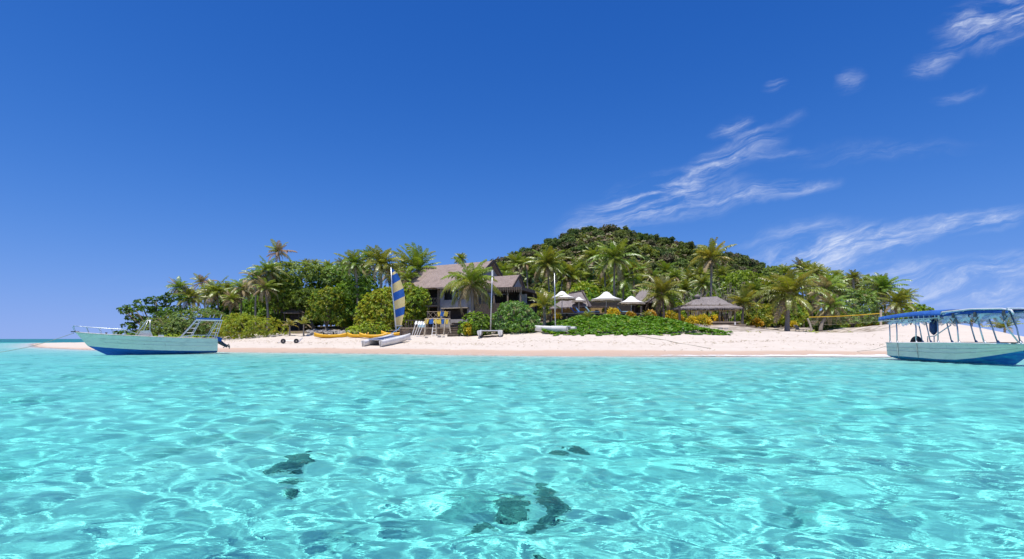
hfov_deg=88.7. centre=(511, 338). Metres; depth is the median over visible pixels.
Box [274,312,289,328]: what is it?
understory shrub
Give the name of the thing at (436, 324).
drying rack
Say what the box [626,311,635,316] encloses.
croton bush
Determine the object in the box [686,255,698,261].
hill tree
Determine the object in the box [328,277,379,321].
spreading tree
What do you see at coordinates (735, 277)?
leafy tree
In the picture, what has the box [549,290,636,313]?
bar hut
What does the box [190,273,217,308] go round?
coconut palm
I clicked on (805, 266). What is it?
coconut palm
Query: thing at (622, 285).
coconut palm
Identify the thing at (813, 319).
understory shrub
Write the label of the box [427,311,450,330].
terrace rail
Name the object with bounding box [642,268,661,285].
coconut palm
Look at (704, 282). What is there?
coconut palm
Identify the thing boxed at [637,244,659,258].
hill tree
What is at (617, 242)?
hill tree
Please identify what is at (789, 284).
coconut palm
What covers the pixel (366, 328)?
shrub
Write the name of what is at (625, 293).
understory shrub
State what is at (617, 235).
hill tree
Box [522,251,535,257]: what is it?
hill tree
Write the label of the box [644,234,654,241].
hill tree
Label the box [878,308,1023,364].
canopy boat
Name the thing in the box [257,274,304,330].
spreading tree
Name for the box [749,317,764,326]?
croton bush
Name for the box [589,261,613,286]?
coconut palm
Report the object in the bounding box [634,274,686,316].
coconut palm
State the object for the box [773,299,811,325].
understory shrub
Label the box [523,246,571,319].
coconut palm
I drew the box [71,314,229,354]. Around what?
motor boat
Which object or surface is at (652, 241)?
hill tree
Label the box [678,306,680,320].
timber post
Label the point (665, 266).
coconut palm
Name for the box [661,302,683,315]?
understory shrub
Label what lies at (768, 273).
leafy tree
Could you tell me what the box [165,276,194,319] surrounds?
coconut palm
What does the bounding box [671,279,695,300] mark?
coconut palm
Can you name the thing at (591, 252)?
coconut palm
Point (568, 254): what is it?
hill tree
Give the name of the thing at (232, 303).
coconut palm
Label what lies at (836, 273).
coconut palm
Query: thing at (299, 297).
spreading tree
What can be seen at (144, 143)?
sky
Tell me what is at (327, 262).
coconut palm
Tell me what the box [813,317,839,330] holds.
garden shrub
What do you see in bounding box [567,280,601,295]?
understory shrub
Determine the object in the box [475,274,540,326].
gabled pavilion
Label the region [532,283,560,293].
understory shrub
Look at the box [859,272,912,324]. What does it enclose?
coconut palm
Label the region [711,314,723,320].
croton bush
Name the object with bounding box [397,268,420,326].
coconut palm
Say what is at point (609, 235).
hill undergrowth
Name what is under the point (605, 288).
understory shrub
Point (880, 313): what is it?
volleyball net
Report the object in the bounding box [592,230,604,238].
hill tree
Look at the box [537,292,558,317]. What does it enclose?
understory shrub
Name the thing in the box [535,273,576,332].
beach catamaran
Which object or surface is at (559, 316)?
croton bush
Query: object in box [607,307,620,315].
croton bush
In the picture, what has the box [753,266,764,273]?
hill tree
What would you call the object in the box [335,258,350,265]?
coconut palm
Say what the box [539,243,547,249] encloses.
hill tree
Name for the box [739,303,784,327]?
understory shrub
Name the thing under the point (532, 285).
hill tree
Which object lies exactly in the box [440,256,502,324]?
coconut palm
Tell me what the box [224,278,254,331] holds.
coconut palm
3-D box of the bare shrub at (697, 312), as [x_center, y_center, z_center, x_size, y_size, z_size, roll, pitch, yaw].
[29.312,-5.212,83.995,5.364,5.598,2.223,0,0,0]
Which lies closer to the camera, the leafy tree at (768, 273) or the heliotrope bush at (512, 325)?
the heliotrope bush at (512, 325)
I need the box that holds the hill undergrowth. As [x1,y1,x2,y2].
[498,229,810,316]
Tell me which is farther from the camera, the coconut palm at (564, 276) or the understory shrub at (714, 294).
the coconut palm at (564, 276)
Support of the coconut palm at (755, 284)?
on the ground at (861, 338)
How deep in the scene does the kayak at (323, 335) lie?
61.78 m
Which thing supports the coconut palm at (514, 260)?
on the ground at (861, 338)
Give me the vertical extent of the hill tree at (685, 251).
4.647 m
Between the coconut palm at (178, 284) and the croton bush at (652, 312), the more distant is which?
the coconut palm at (178, 284)
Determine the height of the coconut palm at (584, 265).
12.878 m
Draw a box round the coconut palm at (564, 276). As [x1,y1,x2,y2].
[553,262,572,290]
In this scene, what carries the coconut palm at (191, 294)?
on the ground at (861, 338)
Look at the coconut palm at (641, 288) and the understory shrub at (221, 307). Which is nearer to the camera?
the coconut palm at (641, 288)
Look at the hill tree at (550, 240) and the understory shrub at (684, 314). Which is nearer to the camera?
the understory shrub at (684, 314)
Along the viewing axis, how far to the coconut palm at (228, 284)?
97.60 m
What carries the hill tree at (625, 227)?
on the ground at (861, 338)
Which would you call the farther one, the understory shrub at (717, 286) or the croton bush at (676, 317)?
the understory shrub at (717, 286)
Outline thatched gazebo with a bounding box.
[671,294,742,323]
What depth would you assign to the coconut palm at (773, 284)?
90.34 m
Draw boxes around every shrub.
[135,317,198,337]
[152,334,211,337]
[161,306,236,337]
[203,296,246,317]
[233,294,265,322]
[244,294,280,320]
[261,313,281,326]
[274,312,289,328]
[306,306,332,326]
[335,318,351,327]
[345,321,391,334]
[457,311,492,335]
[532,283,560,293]
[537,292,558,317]
[547,281,572,293]
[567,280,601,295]
[584,273,617,289]
[585,294,598,300]
[597,280,627,294]
[599,285,621,298]
[620,285,639,299]
[650,288,677,316]
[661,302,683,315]
[673,292,700,302]
[681,310,718,321]
[682,290,710,315]
[688,283,721,296]
[703,291,729,317]
[713,281,743,320]
[729,307,766,324]
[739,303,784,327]
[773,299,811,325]
[798,312,819,327]
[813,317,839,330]
[833,313,876,327]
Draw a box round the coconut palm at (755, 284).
[739,279,771,309]
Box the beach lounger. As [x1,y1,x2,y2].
[793,325,806,330]
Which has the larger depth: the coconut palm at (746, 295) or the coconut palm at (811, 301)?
the coconut palm at (811, 301)
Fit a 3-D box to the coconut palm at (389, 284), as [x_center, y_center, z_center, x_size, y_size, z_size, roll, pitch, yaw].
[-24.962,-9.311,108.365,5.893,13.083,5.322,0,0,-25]
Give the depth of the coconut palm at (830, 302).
67.63 m
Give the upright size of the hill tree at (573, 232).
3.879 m
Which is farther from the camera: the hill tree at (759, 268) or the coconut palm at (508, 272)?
the hill tree at (759, 268)
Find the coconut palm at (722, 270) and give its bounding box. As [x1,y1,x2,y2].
[713,265,735,291]
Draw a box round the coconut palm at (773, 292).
[761,284,786,327]
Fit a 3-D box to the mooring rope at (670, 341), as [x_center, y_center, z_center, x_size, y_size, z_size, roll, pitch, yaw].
[14.090,0.169,47.742,0.206,1.310,11.270,0,0,-22]
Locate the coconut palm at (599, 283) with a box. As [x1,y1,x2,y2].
[590,272,617,291]
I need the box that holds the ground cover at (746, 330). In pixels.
[238,330,852,334]
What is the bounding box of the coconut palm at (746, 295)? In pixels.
[726,285,768,323]
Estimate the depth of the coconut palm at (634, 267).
98.35 m
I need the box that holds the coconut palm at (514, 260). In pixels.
[505,252,528,274]
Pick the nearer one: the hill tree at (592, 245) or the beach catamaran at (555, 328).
the beach catamaran at (555, 328)
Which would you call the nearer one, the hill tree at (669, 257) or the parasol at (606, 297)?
the parasol at (606, 297)
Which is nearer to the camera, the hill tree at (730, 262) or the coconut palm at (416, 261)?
the coconut palm at (416, 261)
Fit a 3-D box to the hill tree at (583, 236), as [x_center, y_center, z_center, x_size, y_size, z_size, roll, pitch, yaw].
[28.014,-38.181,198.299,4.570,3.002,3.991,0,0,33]
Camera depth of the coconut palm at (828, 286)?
71.37 m
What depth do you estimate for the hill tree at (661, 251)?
177.31 m
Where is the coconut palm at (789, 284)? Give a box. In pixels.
[752,268,832,330]
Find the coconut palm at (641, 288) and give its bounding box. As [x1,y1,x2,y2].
[630,284,654,308]
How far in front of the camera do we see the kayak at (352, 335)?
60.80 m
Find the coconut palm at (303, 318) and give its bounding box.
[298,316,311,335]
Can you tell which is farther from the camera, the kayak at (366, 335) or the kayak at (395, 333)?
the kayak at (395, 333)
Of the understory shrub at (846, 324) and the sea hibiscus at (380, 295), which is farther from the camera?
the understory shrub at (846, 324)
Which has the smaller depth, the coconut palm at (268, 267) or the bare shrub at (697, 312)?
the coconut palm at (268, 267)
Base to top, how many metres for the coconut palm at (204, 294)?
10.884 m
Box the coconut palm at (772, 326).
[756,275,776,327]
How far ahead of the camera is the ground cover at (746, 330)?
55.40 m
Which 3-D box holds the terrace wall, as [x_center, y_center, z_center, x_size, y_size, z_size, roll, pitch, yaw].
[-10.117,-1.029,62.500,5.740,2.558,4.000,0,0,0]
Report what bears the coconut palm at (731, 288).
on the ground at (861, 338)
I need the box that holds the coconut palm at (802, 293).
[793,270,817,327]
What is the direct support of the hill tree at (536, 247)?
on the ground at (861, 338)
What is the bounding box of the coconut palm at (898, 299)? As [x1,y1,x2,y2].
[877,289,918,319]
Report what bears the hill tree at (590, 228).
on the ground at (861, 338)
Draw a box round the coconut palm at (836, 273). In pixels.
[830,269,844,276]
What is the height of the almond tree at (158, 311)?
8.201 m
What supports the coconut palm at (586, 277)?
on the ground at (861, 338)
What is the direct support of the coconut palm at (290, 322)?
on the ground at (861, 338)
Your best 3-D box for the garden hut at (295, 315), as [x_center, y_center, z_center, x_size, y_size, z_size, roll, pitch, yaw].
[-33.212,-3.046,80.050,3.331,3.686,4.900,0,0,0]
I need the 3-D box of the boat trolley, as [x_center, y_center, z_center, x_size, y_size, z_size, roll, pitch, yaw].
[-24.367,0.185,57.603,2.647,0.647,0.538,0,0,-2]
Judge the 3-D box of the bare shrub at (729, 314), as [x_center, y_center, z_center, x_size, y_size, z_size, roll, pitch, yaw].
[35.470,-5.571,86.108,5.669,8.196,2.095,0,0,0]
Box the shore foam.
[94,349,890,356]
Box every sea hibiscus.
[353,286,415,331]
[402,282,431,330]
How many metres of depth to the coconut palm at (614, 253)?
86.29 m
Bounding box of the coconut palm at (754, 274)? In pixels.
[744,273,769,282]
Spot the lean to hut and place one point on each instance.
(641, 295)
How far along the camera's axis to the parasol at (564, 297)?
68.25 m
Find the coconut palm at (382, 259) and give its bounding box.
[357,245,403,315]
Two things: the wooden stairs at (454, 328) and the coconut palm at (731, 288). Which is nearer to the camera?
the wooden stairs at (454, 328)
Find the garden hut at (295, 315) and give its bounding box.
[282,309,305,330]
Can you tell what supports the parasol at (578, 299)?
on the sun deck
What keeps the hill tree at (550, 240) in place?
on the ground at (861, 338)
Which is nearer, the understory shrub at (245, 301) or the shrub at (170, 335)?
the shrub at (170, 335)
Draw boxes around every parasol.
[551,291,575,300]
[572,297,585,302]
[591,292,621,306]
[618,296,644,310]
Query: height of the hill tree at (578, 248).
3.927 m
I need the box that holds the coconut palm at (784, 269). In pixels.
[777,263,800,275]
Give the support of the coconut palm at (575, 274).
on the ground at (861, 338)
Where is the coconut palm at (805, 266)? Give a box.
[794,261,826,295]
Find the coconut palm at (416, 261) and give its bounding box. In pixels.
[385,242,440,283]
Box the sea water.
[0,339,1023,558]
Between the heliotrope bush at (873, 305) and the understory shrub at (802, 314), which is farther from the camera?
the understory shrub at (802, 314)
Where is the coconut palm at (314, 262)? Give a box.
[306,259,321,325]
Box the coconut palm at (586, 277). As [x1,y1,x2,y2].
[576,265,597,282]
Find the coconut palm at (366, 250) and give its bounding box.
[356,247,375,268]
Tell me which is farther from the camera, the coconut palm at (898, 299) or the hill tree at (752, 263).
the hill tree at (752, 263)
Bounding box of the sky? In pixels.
[0,0,1023,338]
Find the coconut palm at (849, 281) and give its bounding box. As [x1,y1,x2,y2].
[836,274,851,286]
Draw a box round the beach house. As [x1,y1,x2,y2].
[402,259,502,326]
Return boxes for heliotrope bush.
[491,300,542,333]
[825,288,888,327]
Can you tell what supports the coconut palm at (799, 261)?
on the ground at (861, 338)
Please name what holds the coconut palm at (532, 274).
on the ground at (861, 338)
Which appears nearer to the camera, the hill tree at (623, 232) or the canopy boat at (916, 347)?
the canopy boat at (916, 347)
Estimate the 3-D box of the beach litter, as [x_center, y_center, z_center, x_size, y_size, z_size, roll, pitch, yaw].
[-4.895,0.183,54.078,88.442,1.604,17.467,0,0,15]
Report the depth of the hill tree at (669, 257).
171.63 m
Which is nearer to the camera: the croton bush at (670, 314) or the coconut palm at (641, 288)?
the croton bush at (670, 314)
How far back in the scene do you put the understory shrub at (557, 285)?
132.49 m
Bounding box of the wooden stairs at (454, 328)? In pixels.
[447,323,461,336]
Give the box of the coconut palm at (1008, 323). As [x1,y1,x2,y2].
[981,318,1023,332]
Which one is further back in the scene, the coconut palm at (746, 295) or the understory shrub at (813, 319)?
the understory shrub at (813, 319)
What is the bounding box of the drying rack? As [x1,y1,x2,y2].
[423,318,450,336]
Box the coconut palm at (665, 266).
[655,261,682,280]
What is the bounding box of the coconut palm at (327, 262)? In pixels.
[319,260,340,325]
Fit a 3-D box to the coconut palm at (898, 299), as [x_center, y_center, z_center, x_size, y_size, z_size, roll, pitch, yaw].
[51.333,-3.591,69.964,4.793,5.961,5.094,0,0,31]
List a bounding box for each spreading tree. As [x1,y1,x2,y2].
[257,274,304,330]
[263,260,345,328]
[280,287,332,329]
[304,262,382,326]
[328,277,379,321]
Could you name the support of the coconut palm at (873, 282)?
on the ground at (861, 338)
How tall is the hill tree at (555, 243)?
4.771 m
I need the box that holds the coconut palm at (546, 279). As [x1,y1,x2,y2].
[542,272,567,283]
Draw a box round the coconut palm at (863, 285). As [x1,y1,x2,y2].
[851,274,875,303]
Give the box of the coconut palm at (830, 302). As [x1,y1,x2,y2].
[813,291,854,330]
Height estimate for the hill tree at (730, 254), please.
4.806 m
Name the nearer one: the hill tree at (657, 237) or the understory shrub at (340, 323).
the understory shrub at (340, 323)
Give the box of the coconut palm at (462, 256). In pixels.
[450,253,468,263]
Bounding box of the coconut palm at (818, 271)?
[805,263,828,310]
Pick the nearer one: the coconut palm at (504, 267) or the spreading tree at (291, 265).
the spreading tree at (291, 265)
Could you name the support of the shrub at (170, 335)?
on the ground at (861, 338)
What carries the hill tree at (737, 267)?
on the ground at (861, 338)
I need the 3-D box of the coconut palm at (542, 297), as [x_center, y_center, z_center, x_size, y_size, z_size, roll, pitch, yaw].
[3.735,-3.505,62.494,4.260,5.345,4.147,0,0,-11]
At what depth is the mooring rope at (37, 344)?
42.42 m
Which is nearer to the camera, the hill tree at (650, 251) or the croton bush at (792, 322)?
the croton bush at (792, 322)
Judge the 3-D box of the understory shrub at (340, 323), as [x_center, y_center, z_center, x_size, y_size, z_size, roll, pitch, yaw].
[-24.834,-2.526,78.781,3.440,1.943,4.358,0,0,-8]
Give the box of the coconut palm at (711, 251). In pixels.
[687,237,735,315]
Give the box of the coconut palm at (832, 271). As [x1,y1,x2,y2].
[806,267,841,286]
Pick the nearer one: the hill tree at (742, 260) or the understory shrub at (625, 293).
the understory shrub at (625, 293)
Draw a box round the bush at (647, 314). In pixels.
[641,310,653,315]
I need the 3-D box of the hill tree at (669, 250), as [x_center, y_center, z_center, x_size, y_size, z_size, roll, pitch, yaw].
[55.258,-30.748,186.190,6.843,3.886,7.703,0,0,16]
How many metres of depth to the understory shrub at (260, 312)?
90.17 m
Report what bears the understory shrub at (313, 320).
on the ground at (861, 338)
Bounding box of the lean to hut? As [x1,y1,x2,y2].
[634,290,660,316]
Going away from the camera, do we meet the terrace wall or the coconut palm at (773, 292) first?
the terrace wall
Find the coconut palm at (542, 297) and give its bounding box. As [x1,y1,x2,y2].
[528,288,561,325]
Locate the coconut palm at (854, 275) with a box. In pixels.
[842,269,866,304]
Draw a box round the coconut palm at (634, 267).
[626,259,643,294]
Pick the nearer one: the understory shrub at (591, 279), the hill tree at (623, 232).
the understory shrub at (591, 279)
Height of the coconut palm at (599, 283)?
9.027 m
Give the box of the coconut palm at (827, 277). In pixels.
[819,273,848,289]
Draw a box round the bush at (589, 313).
[582,310,593,317]
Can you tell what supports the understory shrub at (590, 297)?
on the ground at (861, 338)
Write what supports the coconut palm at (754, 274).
on the ground at (861, 338)
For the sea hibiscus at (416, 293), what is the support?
on the ground at (861, 338)
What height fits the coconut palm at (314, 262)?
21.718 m
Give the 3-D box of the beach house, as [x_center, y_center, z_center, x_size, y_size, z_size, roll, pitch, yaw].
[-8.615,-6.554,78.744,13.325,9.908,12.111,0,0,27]
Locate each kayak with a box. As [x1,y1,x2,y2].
[314,332,346,337]
[347,332,368,337]
[359,332,387,337]
[381,330,399,335]
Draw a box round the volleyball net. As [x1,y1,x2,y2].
[807,310,881,330]
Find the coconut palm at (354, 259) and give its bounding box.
[334,249,373,329]
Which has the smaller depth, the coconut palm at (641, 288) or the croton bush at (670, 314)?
the croton bush at (670, 314)
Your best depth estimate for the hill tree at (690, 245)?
202.32 m
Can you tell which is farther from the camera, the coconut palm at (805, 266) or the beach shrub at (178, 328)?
the coconut palm at (805, 266)
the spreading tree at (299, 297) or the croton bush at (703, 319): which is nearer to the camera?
the croton bush at (703, 319)
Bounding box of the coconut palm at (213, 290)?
[195,278,237,312]
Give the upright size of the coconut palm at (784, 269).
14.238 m
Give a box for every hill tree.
[491,257,509,261]
[519,247,531,252]
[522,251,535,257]
[530,244,541,251]
[530,280,546,289]
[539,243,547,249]
[545,238,552,245]
[547,239,562,249]
[558,241,576,249]
[561,235,576,243]
[563,251,574,260]
[566,229,579,238]
[570,245,584,255]
[580,234,587,240]
[582,242,596,254]
[585,238,595,243]
[586,226,596,230]
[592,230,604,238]
[598,224,617,234]
[605,240,621,245]
[614,229,626,236]
[614,232,626,239]
[620,236,636,244]
[621,225,630,231]
[623,245,640,256]
[626,230,635,236]
[636,234,645,241]
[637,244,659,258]
[640,255,650,261]
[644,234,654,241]
[644,238,658,246]
[646,261,664,271]
[652,246,665,256]
[654,234,661,241]
[657,252,676,264]
[659,236,675,244]
[659,239,669,246]
[664,247,676,255]
[674,259,689,268]
[676,245,684,250]
[677,248,692,258]
[683,241,697,249]
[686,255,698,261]
[693,261,713,269]
[725,251,739,257]
[727,261,737,264]
[729,256,749,266]
[729,263,747,272]
[739,265,752,275]
[748,258,758,266]
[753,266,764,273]
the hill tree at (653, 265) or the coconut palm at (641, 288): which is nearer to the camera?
the coconut palm at (641, 288)
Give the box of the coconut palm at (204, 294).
[195,284,215,309]
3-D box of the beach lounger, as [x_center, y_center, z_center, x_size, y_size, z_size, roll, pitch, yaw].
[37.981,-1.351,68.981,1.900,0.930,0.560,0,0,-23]
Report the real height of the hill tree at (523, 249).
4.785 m
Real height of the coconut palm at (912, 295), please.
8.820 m
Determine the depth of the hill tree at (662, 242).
206.64 m
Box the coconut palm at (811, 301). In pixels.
[804,291,822,327]
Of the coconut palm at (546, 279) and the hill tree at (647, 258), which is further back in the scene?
the hill tree at (647, 258)
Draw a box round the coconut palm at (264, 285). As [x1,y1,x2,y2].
[249,276,281,330]
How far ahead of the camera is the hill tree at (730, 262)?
175.73 m
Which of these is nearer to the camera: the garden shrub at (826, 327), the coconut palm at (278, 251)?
the garden shrub at (826, 327)
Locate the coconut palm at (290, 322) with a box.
[282,318,298,335]
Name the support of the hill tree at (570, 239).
on the ground at (861, 338)
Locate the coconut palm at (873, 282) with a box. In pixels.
[858,274,890,314]
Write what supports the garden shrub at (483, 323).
on the ground at (861, 338)
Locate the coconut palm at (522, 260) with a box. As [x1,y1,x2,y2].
[516,256,534,287]
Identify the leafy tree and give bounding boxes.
[719,269,764,301]
[761,265,782,327]
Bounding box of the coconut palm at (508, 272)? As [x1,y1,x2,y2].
[502,269,518,275]
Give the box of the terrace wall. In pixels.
[400,320,448,335]
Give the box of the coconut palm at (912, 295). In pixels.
[897,288,923,303]
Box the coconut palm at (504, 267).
[497,262,512,274]
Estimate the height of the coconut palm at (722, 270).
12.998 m
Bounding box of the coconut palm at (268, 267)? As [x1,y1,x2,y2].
[246,255,289,329]
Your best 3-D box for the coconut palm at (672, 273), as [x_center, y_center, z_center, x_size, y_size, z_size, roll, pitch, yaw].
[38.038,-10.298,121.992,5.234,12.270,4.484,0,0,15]
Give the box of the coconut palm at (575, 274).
[555,261,591,291]
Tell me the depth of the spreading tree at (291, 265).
81.02 m
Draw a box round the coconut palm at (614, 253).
[586,238,644,296]
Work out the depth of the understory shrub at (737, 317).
81.94 m
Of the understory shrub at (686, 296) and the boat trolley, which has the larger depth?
the understory shrub at (686, 296)
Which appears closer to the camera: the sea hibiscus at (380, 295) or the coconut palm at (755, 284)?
the sea hibiscus at (380, 295)
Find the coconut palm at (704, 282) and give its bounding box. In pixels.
[688,274,718,296]
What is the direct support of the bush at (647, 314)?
on the ground at (861, 338)
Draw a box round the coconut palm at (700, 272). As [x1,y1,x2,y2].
[691,267,712,295]
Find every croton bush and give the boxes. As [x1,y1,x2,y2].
[462,322,472,335]
[553,312,562,318]
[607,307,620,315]
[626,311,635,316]
[644,309,656,316]
[662,310,677,318]
[672,314,684,321]
[685,314,695,323]
[694,314,712,325]
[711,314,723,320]
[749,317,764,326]
[790,320,796,328]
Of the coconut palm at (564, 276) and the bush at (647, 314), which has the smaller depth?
the bush at (647, 314)
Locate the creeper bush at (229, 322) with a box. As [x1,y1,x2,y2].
[210,312,288,338]
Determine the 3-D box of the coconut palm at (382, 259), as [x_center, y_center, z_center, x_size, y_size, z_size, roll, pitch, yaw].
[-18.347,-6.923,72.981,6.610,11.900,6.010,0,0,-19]
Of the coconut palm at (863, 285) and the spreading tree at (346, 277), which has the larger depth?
the coconut palm at (863, 285)
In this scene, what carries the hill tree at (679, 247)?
on the ground at (861, 338)
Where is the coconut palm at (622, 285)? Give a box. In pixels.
[600,261,646,300]
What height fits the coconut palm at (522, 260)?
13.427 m
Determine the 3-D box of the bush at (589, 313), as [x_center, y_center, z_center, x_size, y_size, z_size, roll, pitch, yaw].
[8.828,-2.616,61.499,1.792,1.485,1.848,0,0,0]
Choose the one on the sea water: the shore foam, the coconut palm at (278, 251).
the shore foam
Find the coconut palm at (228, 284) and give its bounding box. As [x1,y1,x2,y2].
[218,281,238,296]
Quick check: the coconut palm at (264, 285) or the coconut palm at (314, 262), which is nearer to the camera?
the coconut palm at (264, 285)
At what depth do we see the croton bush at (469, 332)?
56.72 m
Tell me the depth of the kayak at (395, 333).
60.98 m
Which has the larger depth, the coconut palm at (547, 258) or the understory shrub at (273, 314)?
the coconut palm at (547, 258)
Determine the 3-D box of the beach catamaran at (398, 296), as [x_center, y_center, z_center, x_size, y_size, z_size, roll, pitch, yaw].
[-12.852,-3.323,53.461,2.690,7.980,5.766,0,7,24]
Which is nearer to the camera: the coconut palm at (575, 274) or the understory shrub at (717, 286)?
the coconut palm at (575, 274)
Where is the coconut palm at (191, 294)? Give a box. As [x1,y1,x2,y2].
[171,286,207,321]
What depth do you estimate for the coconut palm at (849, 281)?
90.90 m
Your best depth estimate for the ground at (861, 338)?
49.18 m
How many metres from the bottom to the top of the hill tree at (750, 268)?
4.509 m
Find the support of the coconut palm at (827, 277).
on the ground at (861, 338)
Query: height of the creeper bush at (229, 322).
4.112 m
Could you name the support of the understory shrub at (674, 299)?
on the ground at (861, 338)
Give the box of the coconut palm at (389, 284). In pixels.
[377,265,401,288]
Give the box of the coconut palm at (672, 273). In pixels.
[664,269,685,301]
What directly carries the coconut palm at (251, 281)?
on the ground at (861, 338)
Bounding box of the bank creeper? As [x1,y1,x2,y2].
[539,313,732,335]
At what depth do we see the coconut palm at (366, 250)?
149.16 m
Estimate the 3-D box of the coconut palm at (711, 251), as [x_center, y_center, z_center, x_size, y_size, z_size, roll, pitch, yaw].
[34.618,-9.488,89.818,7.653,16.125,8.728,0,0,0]
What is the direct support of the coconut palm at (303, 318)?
on the ground at (861, 338)
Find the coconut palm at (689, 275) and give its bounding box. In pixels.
[679,269,709,287]
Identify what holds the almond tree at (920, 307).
on the ground at (861, 338)
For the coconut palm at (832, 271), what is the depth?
128.83 m
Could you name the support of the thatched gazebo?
on the ground at (861, 338)
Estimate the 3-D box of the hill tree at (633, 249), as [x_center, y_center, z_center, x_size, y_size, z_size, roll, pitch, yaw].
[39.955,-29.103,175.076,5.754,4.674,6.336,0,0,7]
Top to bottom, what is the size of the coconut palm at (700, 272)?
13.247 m
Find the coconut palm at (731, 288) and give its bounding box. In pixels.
[716,281,743,296]
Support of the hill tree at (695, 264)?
on the ground at (861, 338)
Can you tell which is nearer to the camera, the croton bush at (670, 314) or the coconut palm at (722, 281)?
the croton bush at (670, 314)
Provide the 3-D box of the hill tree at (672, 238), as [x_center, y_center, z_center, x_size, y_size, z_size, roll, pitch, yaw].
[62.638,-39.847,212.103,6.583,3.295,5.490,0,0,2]
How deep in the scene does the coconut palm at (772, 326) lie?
91.12 m
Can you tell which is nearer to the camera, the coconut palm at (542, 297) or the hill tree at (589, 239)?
the coconut palm at (542, 297)
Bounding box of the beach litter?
[234,333,932,350]
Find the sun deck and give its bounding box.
[546,313,643,321]
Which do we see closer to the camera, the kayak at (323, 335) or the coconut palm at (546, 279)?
the kayak at (323, 335)
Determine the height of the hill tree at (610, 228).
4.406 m
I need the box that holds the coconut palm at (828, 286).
[807,274,853,313]
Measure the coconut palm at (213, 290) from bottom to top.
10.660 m
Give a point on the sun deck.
(564, 316)
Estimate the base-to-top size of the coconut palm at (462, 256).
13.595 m
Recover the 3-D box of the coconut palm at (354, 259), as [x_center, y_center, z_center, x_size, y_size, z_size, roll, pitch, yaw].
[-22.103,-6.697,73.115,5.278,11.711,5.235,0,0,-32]
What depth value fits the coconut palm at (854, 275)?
85.05 m
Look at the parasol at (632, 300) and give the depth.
68.23 m
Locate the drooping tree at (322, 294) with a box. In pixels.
[304,285,347,328]
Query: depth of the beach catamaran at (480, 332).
56.26 m
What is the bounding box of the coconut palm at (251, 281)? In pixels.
[239,266,270,332]
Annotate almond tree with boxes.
[113,292,190,334]
[888,303,934,321]
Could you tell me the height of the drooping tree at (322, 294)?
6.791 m
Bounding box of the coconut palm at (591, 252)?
[577,245,608,279]
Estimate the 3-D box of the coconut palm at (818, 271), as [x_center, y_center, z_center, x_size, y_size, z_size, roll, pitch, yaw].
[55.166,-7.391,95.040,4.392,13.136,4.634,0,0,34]
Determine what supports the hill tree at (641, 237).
on the ground at (861, 338)
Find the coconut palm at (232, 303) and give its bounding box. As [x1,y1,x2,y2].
[221,290,244,329]
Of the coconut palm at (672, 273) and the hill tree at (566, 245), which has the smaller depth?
the coconut palm at (672, 273)
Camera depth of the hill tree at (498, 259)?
197.23 m
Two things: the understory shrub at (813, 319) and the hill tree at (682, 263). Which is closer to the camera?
the understory shrub at (813, 319)
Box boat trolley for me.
[278,338,302,342]
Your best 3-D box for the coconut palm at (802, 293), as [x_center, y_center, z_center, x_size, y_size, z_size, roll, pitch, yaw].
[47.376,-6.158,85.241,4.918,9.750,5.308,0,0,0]
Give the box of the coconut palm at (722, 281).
[715,272,734,290]
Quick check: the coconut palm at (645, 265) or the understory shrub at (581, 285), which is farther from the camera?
the coconut palm at (645, 265)
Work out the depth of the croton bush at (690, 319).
65.63 m
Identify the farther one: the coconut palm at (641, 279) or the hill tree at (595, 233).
the hill tree at (595, 233)
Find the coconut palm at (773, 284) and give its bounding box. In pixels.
[756,279,774,326]
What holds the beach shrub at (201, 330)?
on the ground at (861, 338)
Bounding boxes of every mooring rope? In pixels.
[4,333,72,351]
[633,334,710,348]
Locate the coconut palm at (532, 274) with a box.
[520,265,542,287]
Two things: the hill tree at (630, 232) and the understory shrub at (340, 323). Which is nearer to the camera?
the understory shrub at (340, 323)
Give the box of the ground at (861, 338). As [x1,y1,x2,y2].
[32,236,1023,356]
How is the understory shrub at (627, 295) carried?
on the ground at (861, 338)
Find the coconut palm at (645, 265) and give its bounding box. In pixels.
[630,260,652,278]
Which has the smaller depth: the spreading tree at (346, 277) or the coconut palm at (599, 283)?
the spreading tree at (346, 277)
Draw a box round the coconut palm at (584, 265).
[574,259,592,279]
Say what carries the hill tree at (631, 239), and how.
on the ground at (861, 338)
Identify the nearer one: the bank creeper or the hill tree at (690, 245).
the bank creeper
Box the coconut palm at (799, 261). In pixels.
[786,257,810,271]
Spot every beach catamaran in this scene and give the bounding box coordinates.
[361,268,410,346]
[477,270,502,336]
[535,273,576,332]
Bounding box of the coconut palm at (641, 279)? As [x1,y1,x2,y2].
[628,272,651,292]
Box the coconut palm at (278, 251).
[265,239,296,267]
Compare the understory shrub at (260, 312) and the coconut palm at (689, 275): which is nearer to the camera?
the understory shrub at (260, 312)

